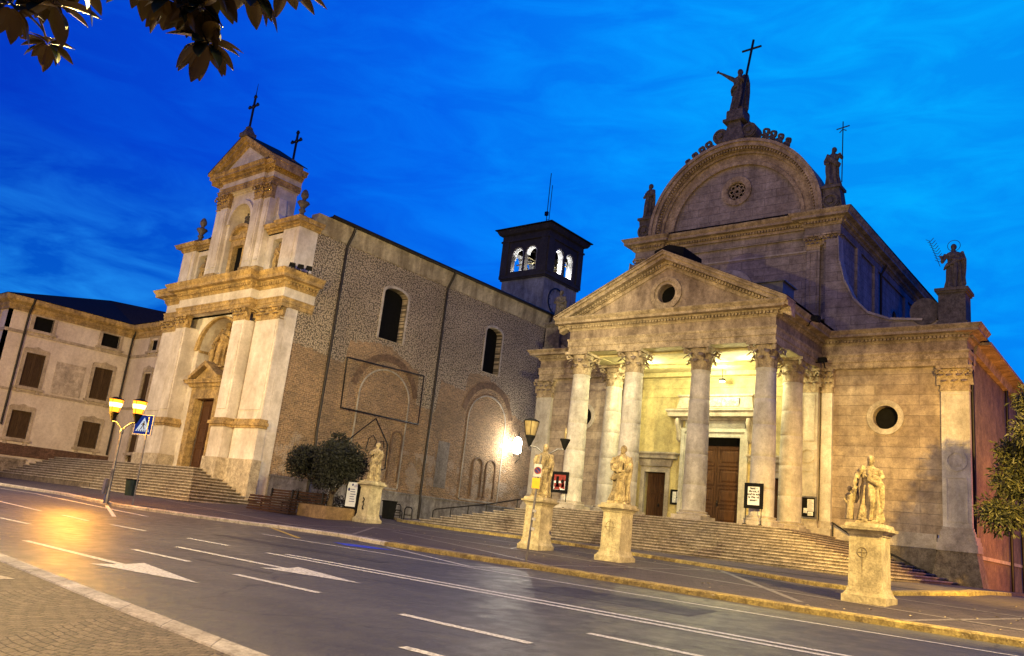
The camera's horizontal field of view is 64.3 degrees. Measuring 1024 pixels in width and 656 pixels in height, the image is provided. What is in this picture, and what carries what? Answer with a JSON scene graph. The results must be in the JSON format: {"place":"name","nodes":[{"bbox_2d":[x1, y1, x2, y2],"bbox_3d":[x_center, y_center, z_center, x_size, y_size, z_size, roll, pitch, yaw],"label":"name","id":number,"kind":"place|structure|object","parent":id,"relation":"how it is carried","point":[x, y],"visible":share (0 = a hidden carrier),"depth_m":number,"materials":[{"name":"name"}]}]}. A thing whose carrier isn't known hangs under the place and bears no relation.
{"place":"outdoors","nodes":[
{"label":"outdoors","id":0,"kind":"place"},
{"bbox_2d":[0,562,229,655],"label":"pavement","id":1,"kind":"structure","parent":0,"point":[40,616],"depth_m":7.87,"materials":[{"name":"beige stone"}]},
{"bbox_2d":[0,575,13,578],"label":"paving band","id":2,"kind":"object","parent":1,"relation":"on","point":[3,577],"visible":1,"depth_m":10.65,"materials":[{"name":"beige stone"}]},
{"bbox_2d":[0,0,326,81],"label":"magnolia tree","id":3,"kind":"object","parent":1,"relation":"on","point":[198,22],"visible":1,"depth_m":3.53,"materials":[{"name":"green plant"}]},
{"bbox_2d":[0,486,1023,655],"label":"road","id":4,"kind":"structure","parent":0,"point":[335,617],"depth_m":12.25,"materials":[{"name":"grey asphalt"}]},
{"bbox_2d":[1,518,29,523],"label":"lane line","id":5,"kind":"object","parent":4,"relation":"on","point":[15,520],"visible":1,"depth_m":20.51,"materials":[{"name":"white paint"}]},
{"bbox_2d":[0,501,40,510],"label":"lane line","id":6,"kind":"object","parent":4,"relation":"on","point":[20,506],"visible":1,"depth_m":25.35,"materials":[{"name":"white paint"}]},
{"bbox_2d":[1,488,148,516],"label":"lane line","id":7,"kind":"object","parent":4,"relation":"on","point":[79,502],"visible":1,"depth_m":29.30,"materials":[{"name":"white paint"}]},
{"bbox_2d":[22,540,196,582],"bbox_3d":[-7.058,3.947,13.933,6.400,0.041,0.920,-5,-18,39],"label":"road arrow","id":8,"kind":"object","parent":4,"relation":"on","point":[145,568],"visible":1,"depth_m":13.14,"materials":[{"name":"white paint"}]},
{"bbox_2d":[103,397,147,503],"bbox_3d":[-14.510,4.482,29.965,1.568,3.881,0.528,3,-14,15],"label":"street lamp","id":9,"kind":"object","parent":4,"relation":"on","point":[116,404],"visible":1,"depth_m":30.07,"materials":[{"name":"metal"}]},
{"bbox_2d":[101,478,108,493],"bbox_3d":[-14.794,5.749,29.626,0.180,0.550,0.120,-5,-18,39],"label":"switch box","id":10,"kind":"object","parent":9,"relation":"attached to","point":[105,485],"visible":1,"depth_m":29.58,"materials":[{"name":"metal"}]},
{"bbox_2d":[131,549,189,561],"bbox_3d":[-6.616,4.271,15.315,2.100,0.006,0.130,-5,-18,39],"label":"lane line","id":11,"kind":"object","parent":4,"relation":"on","point":[161,555],"visible":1,"depth_m":15.28,"materials":[{"name":"white paint"}]},
{"bbox_2d":[0,483,388,545],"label":"kerb","id":12,"kind":"structure","parent":4,"relation":"on","point":[358,538],"depth_m":27.47,"materials":[{"name":"white stone"}]},
{"bbox_2d":[188,538,230,545],"bbox_3d":[-7.143,5.016,19.114,1.800,0.006,0.130,-5,-18,39],"label":"lane line","id":13,"kind":"object","parent":4,"relation":"on","point":[210,542],"visible":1,"depth_m":19.03,"materials":[{"name":"white paint"}]},
{"bbox_2d":[192,558,273,572],"bbox_3d":[-4.999,4.263,14.614,2.303,0.014,0.217,-4,-17,36],"label":"road patch","id":14,"kind":"object","parent":4,"relation":"on","point":[212,561],"visible":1,"depth_m":14.59,"materials":[{"name":"grey asphalt"}]},
{"bbox_2d":[178,547,361,583],"bbox_3d":[-4.785,4.433,15.365,5.950,0.038,0.840,-5,-18,39],"label":"road arrow","id":15,"kind":"object","parent":4,"relation":"on","point":[300,570],"visible":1,"depth_m":14.61,"materials":[{"name":"white paint"}]},
{"bbox_2d":[233,574,321,592],"bbox_3d":[-3.692,3.965,12.670,2.200,0.006,0.130,-5,-18,39],"label":"lane line","id":16,"kind":"object","parent":4,"relation":"on","point":[277,583],"visible":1,"depth_m":12.60,"materials":[{"name":"white paint"}]},
{"bbox_2d":[272,528,299,537],"bbox_3d":[-6.868,6.170,24.571,0.140,0.082,4.163,13,-15,-25],"label":"road marking","id":17,"kind":"object","parent":4,"relation":"on","point":[285,533],"visible":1,"depth_m":24.28,"materials":[{"name":"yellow paint"}]},
{"bbox_2d":[217,535,386,562],"bbox_3d":[-5.239,5.279,19.608,6.501,0.022,0.419,-4,-17,38],"label":"road marking","id":18,"kind":"object","parent":4,"relation":"on","point":[301,548],"visible":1,"depth_m":19.37,"materials":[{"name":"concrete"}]},
{"bbox_2d":[105,505,527,568],"bbox_3d":[-7.556,5.832,23.413,18.334,0.184,2.554,-2,-16,32],"label":"road marking","id":19,"kind":"object","parent":4,"relation":"on","point":[110,510],"visible":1,"depth_m":20.53,"materials":[{"name":"white paint"}]},
{"bbox_2d":[335,542,388,549],"bbox_3d":[-4.029,5.795,21.636,2.116,0.032,0.622,-1,-15,27],"label":"blue paint mark","id":20,"kind":"object","parent":4,"relation":"on","point":[355,545],"visible":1,"depth_m":21.63,"materials":[{"name":"blue paint"}]},
{"bbox_2d":[399,646,442,655],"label":"lane line","id":21,"kind":"object","parent":4,"relation":"on","point":[420,651],"visible":1,"depth_m":8.26,"materials":[{"name":"white paint"}]},
{"bbox_2d":[398,614,532,643],"bbox_3d":[-0.619,3.652,9.929,2.150,0.006,0.130,-5,-18,39],"label":"lane line","id":22,"kind":"object","parent":4,"relation":"on","point":[474,630],"visible":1,"depth_m":9.86,"materials":[{"name":"white paint"}]},
{"bbox_2d":[269,553,830,655],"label":"lane line","id":23,"kind":"object","parent":4,"relation":"on","point":[573,609],"visible":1,"depth_m":12.37,"materials":[{"name":"white paint"}]},
{"bbox_2d":[285,554,849,655],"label":"lane line","id":24,"kind":"object","parent":4,"relation":"on","point":[591,609],"visible":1,"depth_m":12.47,"materials":[{"name":"white paint"}]},
{"bbox_2d":[521,587,716,615],"bbox_3d":[1.860,4.756,14.248,3.300,0.063,1.400,-5,-18,39],"label":"road patch","id":25,"kind":"object","parent":4,"relation":"on","point":[633,602],"visible":1,"depth_m":14.16,"materials":[{"name":"grey asphalt"}]},
{"bbox_2d":[265,534,1016,655],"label":"lane line","id":26,"kind":"object","parent":4,"relation":"on","point":[685,602],"visible":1,"depth_m":14.46,"materials":[{"name":"white paint"}]},
{"bbox_2d":[586,633,702,655],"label":"lane line","id":27,"kind":"object","parent":4,"relation":"on","point":[683,652],"visible":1,"depth_m":9.78,"materials":[{"name":"white paint"}]},
{"bbox_2d":[384,542,1023,647],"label":"kerb","id":28,"kind":"structure","parent":4,"relation":"on","point":[941,630],"depth_m":15.30,"materials":[{"name":"yellow stone"}]},
{"bbox_2d":[0,477,1023,637],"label":"forecourt","id":29,"kind":"structure","parent":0,"point":[1001,605],"depth_m":21.45,"materials":[{"name":"grey stone"}]},
{"bbox_2d":[132,414,155,504],"bbox_3d":[-13.979,4.878,30.276,0.750,3.332,0.147,3,-14,12],"label":"crossing sign","id":30,"kind":"object","parent":29,"relation":"on","point":[144,425],"visible":0.92,"depth_m":30.53,"materials":[{"name":"metal"}]},
{"bbox_2d":[125,478,138,495],"bbox_3d":[-14.041,5.871,30.008,0.360,0.600,0.280,3,-14,12],"label":"litter bin","id":31,"kind":"object","parent":30,"relation":"attached to","point":[130,487],"visible":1,"depth_m":29.91,"materials":[{"name":"metal"}]},
{"bbox_2d":[246,494,297,514],"bbox_3d":[-10.181,7.453,34.495,3.000,0.635,0.400,-5,-18,39],"label":"bench","id":32,"kind":"object","parent":29,"relation":"on","point":[282,508],"visible":0.99,"depth_m":34.11,"materials":[{"name":"brown wood"}]},
{"bbox_2d":[0,84,553,519],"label":"brick church","id":33,"kind":"structure","parent":29,"relation":"on","point":[251,414],"depth_m":45.94,"materials":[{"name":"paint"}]},
{"bbox_2d":[190,400,213,467],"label":"door","id":34,"kind":"structure","parent":33,"relation":"in","point":[206,411],"depth_m":44.34,"materials":[{"name":"brown wood"}]},
{"bbox_2d":[198,259,206,277],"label":"statue","id":35,"kind":"object","parent":33,"relation":"on","point":[202,270],"visible":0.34,"depth_m":48.53,"materials":[{"name":"beige stone"}]},
{"bbox_2d":[208,322,231,367],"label":"statue","id":36,"kind":"object","parent":33,"relation":"on","point":[217,355],"visible":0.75,"depth_m":45.08,"materials":[{"name":"beige stone"}]},
{"bbox_2d":[225,223,248,272],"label":"upper window","id":37,"kind":"structure","parent":33,"relation":"in","point":[238,235],"depth_m":46.61,"materials":[{"name":"beige stone"}]},
{"bbox_2d":[244,213,249,223],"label":"bust","id":38,"kind":"object","parent":33,"relation":"on","point":[247,218],"visible":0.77,"depth_m":46.81,"materials":[{"name":"stone"}]},
{"bbox_2d":[272,242,281,267],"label":"statue","id":39,"kind":"object","parent":33,"relation":"on","point":[276,257],"visible":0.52,"depth_m":43.76,"materials":[{"name":"beige stone"}]},
{"bbox_2d":[288,262,311,274],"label":"floodlight","id":40,"kind":"object","parent":33,"relation":"attached to","point":[299,266],"visible":0.84,"depth_m":41.42,"materials":[{"name":"black paint"}]},
{"bbox_2d":[348,418,387,469],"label":"moulding","id":41,"kind":"structure","parent":33,"relation":"attached to","point":[375,439],"depth_m":45.69,"materials":[{"name":"stone"}]},
{"bbox_2d":[340,356,424,424],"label":"banner frame","id":42,"kind":"object","parent":33,"relation":"attached to","point":[383,366],"visible":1,"depth_m":45.77,"materials":[{"name":"metal"}]},
{"bbox_2d":[376,286,409,345],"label":"window","id":43,"kind":"structure","parent":33,"relation":"in","point":[391,303],"depth_m":47.78,"materials":[{"name":"black glass"}]},
{"bbox_2d":[481,325,503,376],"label":"window","id":44,"kind":"structure","parent":33,"relation":"in","point":[490,339],"depth_m":54.45,"materials":[{"name":"black glass"}]},
{"bbox_2d":[512,432,521,462],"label":"wall lantern","id":45,"kind":"object","parent":33,"relation":"attached to","point":[517,443],"depth_m":54.13,"materials":[{"name":"glass"}]},
{"bbox_2d":[260,488,296,511],"bbox_3d":[-10.180,7.426,35.294,1.800,0.950,0.570,-5,-18,39],"label":"slatted bench","id":46,"kind":"object","parent":29,"relation":"on","point":[273,490],"visible":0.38,"depth_m":35.49,"materials":[{"name":"brown wood"}]},
{"bbox_2d":[286,490,326,509],"bbox_3d":[-8.929,7.519,35.154,2.100,0.950,0.570,-5,-18,39],"label":"slatted bench","id":47,"kind":"object","parent":29,"relation":"on","point":[312,495],"visible":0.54,"depth_m":35.27,"materials":[{"name":"brown wood"}]},
{"bbox_2d":[285,488,344,507],"bbox_3d":[-8.683,8.520,39.231,4.691,1.652,1.436,5,-14,7],"label":"hedge","id":48,"kind":"object","parent":29,"relation":"on","point":[337,499],"visible":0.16,"depth_m":39.20,"materials":[{"name":"green plant"}]},
{"bbox_2d":[297,503,354,520],"bbox_3d":[-7.713,7.677,33.893,1.850,0.520,1.600,-5,-18,39],"label":"planter","id":49,"kind":"object","parent":29,"relation":"on","point":[322,512],"visible":0.87,"depth_m":33.25,"materials":[{"name":"stone"}]},
{"bbox_2d":[283,431,368,505],"bbox_3d":[-7.987,6.095,35.680,3.934,3.304,3.472,-5,-18,39],"label":"planted tree","id":50,"kind":"object","parent":49,"relation":"on","point":[333,462],"visible":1,"depth_m":34.79,"materials":[{"name":"green plant"}]},
{"bbox_2d":[344,477,362,515],"bbox_3d":[-6.696,7.145,34.087,0.850,1.750,0.090,-5,-18,39],"label":"poster board","id":51,"kind":"object","parent":29,"relation":"on","point":[352,495],"visible":0.94,"depth_m":34.07,"materials":[{"name":"black paint"}]},
{"bbox_2d":[352,480,386,523],"bbox_3d":[-5.879,7.223,33.582,0.883,1.768,0.883,-5,-18,39],"label":"statue pedestal","id":52,"kind":"object","parent":29,"relation":"on","point":[368,508],"visible":0.98,"depth_m":33.35,"materials":[{"name":"stone"}]},
{"bbox_2d":[364,442,383,481],"bbox_3d":[-5.695,5.591,33.981,0.733,1.652,0.563,-5,-18,39],"label":"statue","id":53,"kind":"object","parent":52,"relation":"on","point":[376,458],"visible":0.99,"depth_m":33.78,"materials":[{"name":"stone"}]},
{"bbox_2d":[382,500,397,519],"bbox_3d":[-5.815,8.588,38.470,0.540,0.850,0.540,-5,-18,39],"label":"litter bin","id":54,"kind":"object","parent":29,"relation":"on","point":[388,509],"visible":0.93,"depth_m":38.31,"materials":[{"name":"black metal"}]},
{"bbox_2d":[403,506,412,519],"bbox_3d":[-4.910,8.784,38.451,0.560,0.688,0.060,-5,-18,39],"label":"hoop barrier","id":55,"kind":"object","parent":29,"relation":"on","point":[406,514],"visible":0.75,"depth_m":38.48,"materials":[{"name":"metal"}]},
{"bbox_2d":[525,455,541,561],"bbox_3d":[0.553,4.501,20.377,0.216,2.657,0.153,2,-14,17],"label":"no parking sign","id":56,"kind":"object","parent":29,"relation":"on","point":[537,474],"visible":0.98,"depth_m":20.46,"materials":[{"name":"metal"}]},
{"bbox_2d":[517,496,558,550],"bbox_3d":[0.819,6.250,25.847,0.883,1.700,0.883,-5,-18,39],"label":"statue pedestal","id":57,"kind":"object","parent":29,"relation":"on","point":[540,539],"visible":0.91,"depth_m":25.62,"materials":[{"name":"stone"}]},
{"bbox_2d":[530,444,554,498],"bbox_3d":[1.010,4.595,26.236,0.718,1.745,0.620,-1,-15,27],"label":"statue","id":58,"kind":"object","parent":57,"relation":"on","point":[548,464],"visible":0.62,"depth_m":26.01,"materials":[{"name":"stone"}]},
{"bbox_2d":[524,418,569,453],"bbox_3d":[0.973,5.073,26.648,1.583,4.148,0.522,7,-14,-2],"label":"street lamp","id":59,"kind":"object","parent":29,"relation":"on","point":[531,425],"visible":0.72,"depth_m":26.86,"materials":[{"name":"metal"}]},
{"bbox_2d":[167,500,1023,630],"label":"paving band","id":60,"kind":"object","parent":29,"relation":"on","point":[768,589],"visible":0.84,"depth_m":20.40,"materials":[{"name":"stone"}]},
{"bbox_2d":[594,502,639,562],"bbox_3d":[3.011,5.933,23.445,0.883,1.700,0.883,-5,-18,39],"label":"statue pedestal","id":61,"kind":"object","parent":29,"relation":"on","point":[616,537],"visible":0.99,"depth_m":23.21,"materials":[{"name":"stone"}]},
{"bbox_2d":[607,445,632,504],"bbox_3d":[3.195,4.295,23.844,0.728,1.734,0.628,-5,-18,39],"label":"statue","id":62,"kind":"object","parent":61,"relation":"on","point":[621,465],"visible":0.99,"depth_m":23.63,"materials":[{"name":"stone"}]},
{"bbox_2d":[394,517,1011,595],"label":"church kerb","id":63,"kind":"structure","parent":29,"relation":"on","point":[968,592],"depth_m":22.81,"materials":[{"name":"yellow stone"}]},
{"bbox_2d":[841,522,898,606],"bbox_3d":[7.547,5.012,17.191,0.920,1.700,0.920,-5,-18,39],"label":"statue pedestal","id":64,"kind":"object","parent":29,"relation":"on","point":[869,576],"visible":0.99,"depth_m":16.94,"materials":[{"name":"stone"}]},
{"bbox_2d":[843,455,884,523],"bbox_3d":[7.633,3.497,17.631,0.844,1.488,0.482,-5,-18,39],"label":"statue","id":65,"kind":"object","parent":64,"relation":"on","point":[872,497],"visible":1,"depth_m":17.42,"materials":[{"name":"stone"}]},
{"bbox_2d":[972,382,1023,539],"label":"street tree","id":66,"kind":"object","parent":29,"relation":"on","point":[1009,481],"visible":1,"depth_m":21.89,"materials":[{"name":"green plant"}]},
{"bbox_2d":[0,0,1023,548],"label":"sky","id":67,"kind":"structure","parent":0,"point":[432,128],"materials":[{"name":"blue"}]},
{"bbox_2d":[396,519,1023,595],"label":"church pavement","id":68,"kind":"structure","parent":0,"point":[825,577],"depth_m":24.12,"materials":[{"name":"stone"}]},
{"bbox_3d":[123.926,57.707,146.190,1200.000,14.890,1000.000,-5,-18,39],"label":"ground","id":69,"kind":"structure","parent":0,"visible":0},
{"bbox_2d":[0,456,26,470],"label":"retaining wall","id":70,"kind":"structure","parent":69,"relation":"on","point":[6,462],"depth_m":50.52,"materials":[{"name":"beige stone"}]},
{"bbox_2d":[0,292,165,464],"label":"terraced house","id":71,"kind":"structure","parent":69,"relation":"on","point":[70,367],"depth_m":53.69,"materials":[{"name":"paint"}]},
{"bbox_2d":[0,404,35,445],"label":"window","id":72,"kind":"structure","parent":71,"relation":"in","point":[17,420],"depth_m":51.19,"materials":[{"name":"brown wood"}]},
{"bbox_2d":[12,347,49,394],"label":"window","id":73,"kind":"structure","parent":71,"relation":"in","point":[30,371],"depth_m":51.99,"materials":[{"name":"brown wood"}]},
{"bbox_2d":[27,314,57,339],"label":"attic window","id":74,"kind":"structure","parent":71,"relation":"in","point":[38,325],"depth_m":52.70,"materials":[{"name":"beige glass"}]},
{"bbox_2d":[71,416,104,454],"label":"window","id":75,"kind":"structure","parent":71,"relation":"in","point":[87,433],"depth_m":54.41,"materials":[{"name":"brown wood"}]},
{"bbox_2d":[83,362,116,406],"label":"window","id":76,"kind":"structure","parent":71,"relation":"in","point":[99,380],"depth_m":55.23,"materials":[{"name":"brown wood"}]},
{"bbox_2d":[95,331,123,354],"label":"attic window","id":77,"kind":"structure","parent":71,"relation":"in","point":[106,341],"depth_m":55.95,"materials":[{"name":"beige stone"}]},
{"bbox_2d":[122,421,138,458],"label":"window","id":78,"kind":"structure","parent":71,"relation":"in","point":[131,445],"depth_m":53.78,"materials":[{"name":"beige stone"}]},
{"bbox_2d":[137,366,153,405],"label":"window","id":79,"kind":"structure","parent":71,"relation":"in","point":[145,383],"depth_m":54.68,"materials":[{"name":"beige stone"}]},
{"bbox_2d":[145,336,160,356],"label":"attic window","id":80,"kind":"structure","parent":71,"relation":"in","point":[154,350],"depth_m":55.25,"materials":[{"name":"beige stone"}]},
{"bbox_2d":[0,553,268,655],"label":"kerb","id":81,"kind":"structure","parent":69,"relation":"on","point":[225,646],"depth_m":8.85,"materials":[{"name":"white stone"}]},
{"bbox_2d":[495,173,592,313],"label":"bell tower","id":82,"kind":"structure","parent":69,"relation":"on","point":[547,250],"depth_m":68.28,"materials":[{"name":"paint"}]},
{"bbox_2d":[410,109,1023,592],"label":"portico church","id":83,"kind":"structure","parent":69,"relation":"on","point":[752,247],"depth_m":35.09,"materials":[{"name":"stone"}]},
{"bbox_2d":[432,499,520,517],"bbox_3d":[-1.143,8.347,37.385,6.786,1.875,0.153,-4,-17,37],"label":"handrail","id":84,"kind":"object","parent":83,"relation":"on","point":[468,506],"visible":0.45,"depth_m":37.82,"materials":[{"name":"metal"}]},
{"bbox_2d":[552,290,566,321],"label":"statue","id":85,"kind":"object","parent":83,"relation":"on","point":[560,301],"visible":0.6,"depth_m":46.18,"materials":[{"name":"stone"}]},
{"bbox_2d":[551,471,568,507],"bbox_3d":[2.098,7.183,36.195,0.900,1.570,0.360,-5,-18,39],"label":"display stand","id":86,"kind":"object","parent":83,"relation":"on","point":[559,482],"visible":0.88,"depth_m":36.24,"materials":[{"name":"black paint"}]},
{"bbox_2d":[587,404,594,428],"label":"round window","id":87,"kind":"structure","parent":83,"relation":"in","point":[591,412],"depth_m":42.73,"materials":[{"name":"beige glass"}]},
{"bbox_2d":[642,184,655,217],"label":"statue","id":88,"kind":"object","parent":83,"relation":"on","point":[650,200],"visible":0.91,"depth_m":44.57,"materials":[{"name":"stone"}]},
{"bbox_2d":[645,472,664,516],"bbox_3d":[7.038,8.113,39.517,1.160,2.180,0.173,-5,-18,39],"label":"side door","id":89,"kind":"structure","parent":83,"relation":"in","point":[656,481],"depth_m":39.60,"materials":[{"name":"brown wood"}]},
{"bbox_2d":[651,277,681,307],"bbox_3d":[6.825,-1.447,35.500,1.480,1.480,0.530,-5,-18,39],"label":"round window","id":90,"kind":"structure","parent":83,"relation":"in","point":[671,296],"depth_m":35.52,"materials":[{"name":"stone"}]},
{"bbox_2d":[670,489,677,504],"bbox_3d":[7.786,7.999,38.494,0.660,0.700,0.070,-5,-18,39],"label":"notice case","id":91,"kind":"object","parent":83,"relation":"attached to","point":[673,496],"visible":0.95,"depth_m":38.59,"materials":[{"name":"white paper"}]},
{"bbox_2d":[719,369,725,381],"bbox_3d":[9.765,2.206,37.774,0.240,0.600,0.200,-5,-18,39],"label":"portico lamp","id":92,"kind":"object","parent":83,"relation":"attached to","point":[722,379],"visible":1,"depth_m":37.68,"materials":[{"name":"white glass"}]},
{"bbox_2d":[705,446,739,522],"bbox_3d":[9.441,7.315,37.789,2.600,3.670,0.173,-5,-18,39],"label":"door","id":93,"kind":"structure","parent":83,"relation":"in","point":[723,461],"depth_m":37.61,"materials":[{"name":"brown wood"}]},
{"bbox_2d":[722,176,751,205],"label":"rose window","id":94,"kind":"structure","parent":83,"relation":"in","point":[739,193],"depth_m":41.95,"materials":[{"name":"stone"}]},
{"bbox_2d":[725,270,751,281],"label":"arched window","id":95,"kind":"structure","parent":83,"relation":"in","point":[734,272],"depth_m":40.27,"materials":[{"name":"grey glass"}]},
{"bbox_2d":[717,39,761,115],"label":"statue","id":96,"kind":"object","parent":83,"relation":"on","point":[740,91],"visible":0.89,"depth_m":42.70,"materials":[{"name":"stone"}]},
{"bbox_2d":[742,483,763,525],"bbox_3d":[8.999,6.555,30.348,0.730,1.530,0.360,-5,-18,39],"label":"display stand","id":97,"kind":"object","parent":83,"relation":"on","point":[753,495],"visible":1,"depth_m":30.39,"materials":[{"name":"black paint"}]},
{"bbox_2d":[774,479,777,520],"bbox_3d":[11.682,7.714,35.738,1.160,2.180,0.173,-5,-18,39],"label":"side door","id":98,"kind":"structure","parent":83,"relation":"in","point":[776,480],"depth_m":35.86,"materials":[{"name":"brown wood"}]},
{"bbox_2d":[801,496,816,518],"bbox_3d":[12.465,7.539,34.234,0.670,0.920,0.070,-5,-18,39],"label":"notice case","id":99,"kind":"object","parent":83,"relation":"attached to","point":[809,507],"visible":0.95,"depth_m":34.22,"materials":[{"name":"metal"}]},
{"bbox_2d":[806,315,820,325],"bbox_3d":[12.068,-0.291,32.627,0.520,0.425,0.340,-5,-18,39],"label":"floodlight","id":100,"kind":"object","parent":83,"relation":"attached to","point":[815,318],"visible":1,"depth_m":32.51,"materials":[{"name":"black paint"}]},
{"bbox_2d":[814,357,827,368],"bbox_3d":[13.228,1.493,35.151,0.760,0.425,0.520,-5,-18,39],"label":"floodlight","id":101,"kind":"object","parent":83,"relation":"attached to","point":[822,360],"visible":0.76,"depth_m":34.87,"materials":[{"name":"black paint"}]},
{"bbox_2d":[824,121,849,185],"bbox_3d":[15.424,-8.154,38.644,1.268,3.247,0.758,-5,-18,39],"label":"statue","id":102,"kind":"object","parent":83,"relation":"on","point":[832,163],"visible":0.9,"depth_m":38.41,"materials":[{"name":"stone"}]},
{"bbox_2d":[831,522,931,573],"bbox_3d":[14.524,8.659,32.141,3.779,1.684,0.115,-5,-18,39],"label":"handrail","id":103,"kind":"object","parent":83,"relation":"on","point":[898,557],"visible":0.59,"depth_m":31.72,"materials":[{"name":"metal"}]},
{"bbox_2d":[867,400,903,434],"bbox_3d":[15.523,3.733,33.732,1.440,1.440,0.510,-5,-18,39],"label":"round window","id":104,"kind":"structure","parent":83,"relation":"in","point":[889,420],"depth_m":33.81,"materials":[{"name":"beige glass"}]},
{"bbox_2d":[927,239,966,287],"bbox_3d":[18.097,-2.631,33.925,1.460,2.369,0.726,-5,-18,39],"label":"statue","id":105,"kind":"object","parent":83,"relation":"on","point":[955,266],"visible":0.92,"depth_m":33.56,"materials":[{"name":"stone"}]}
]}

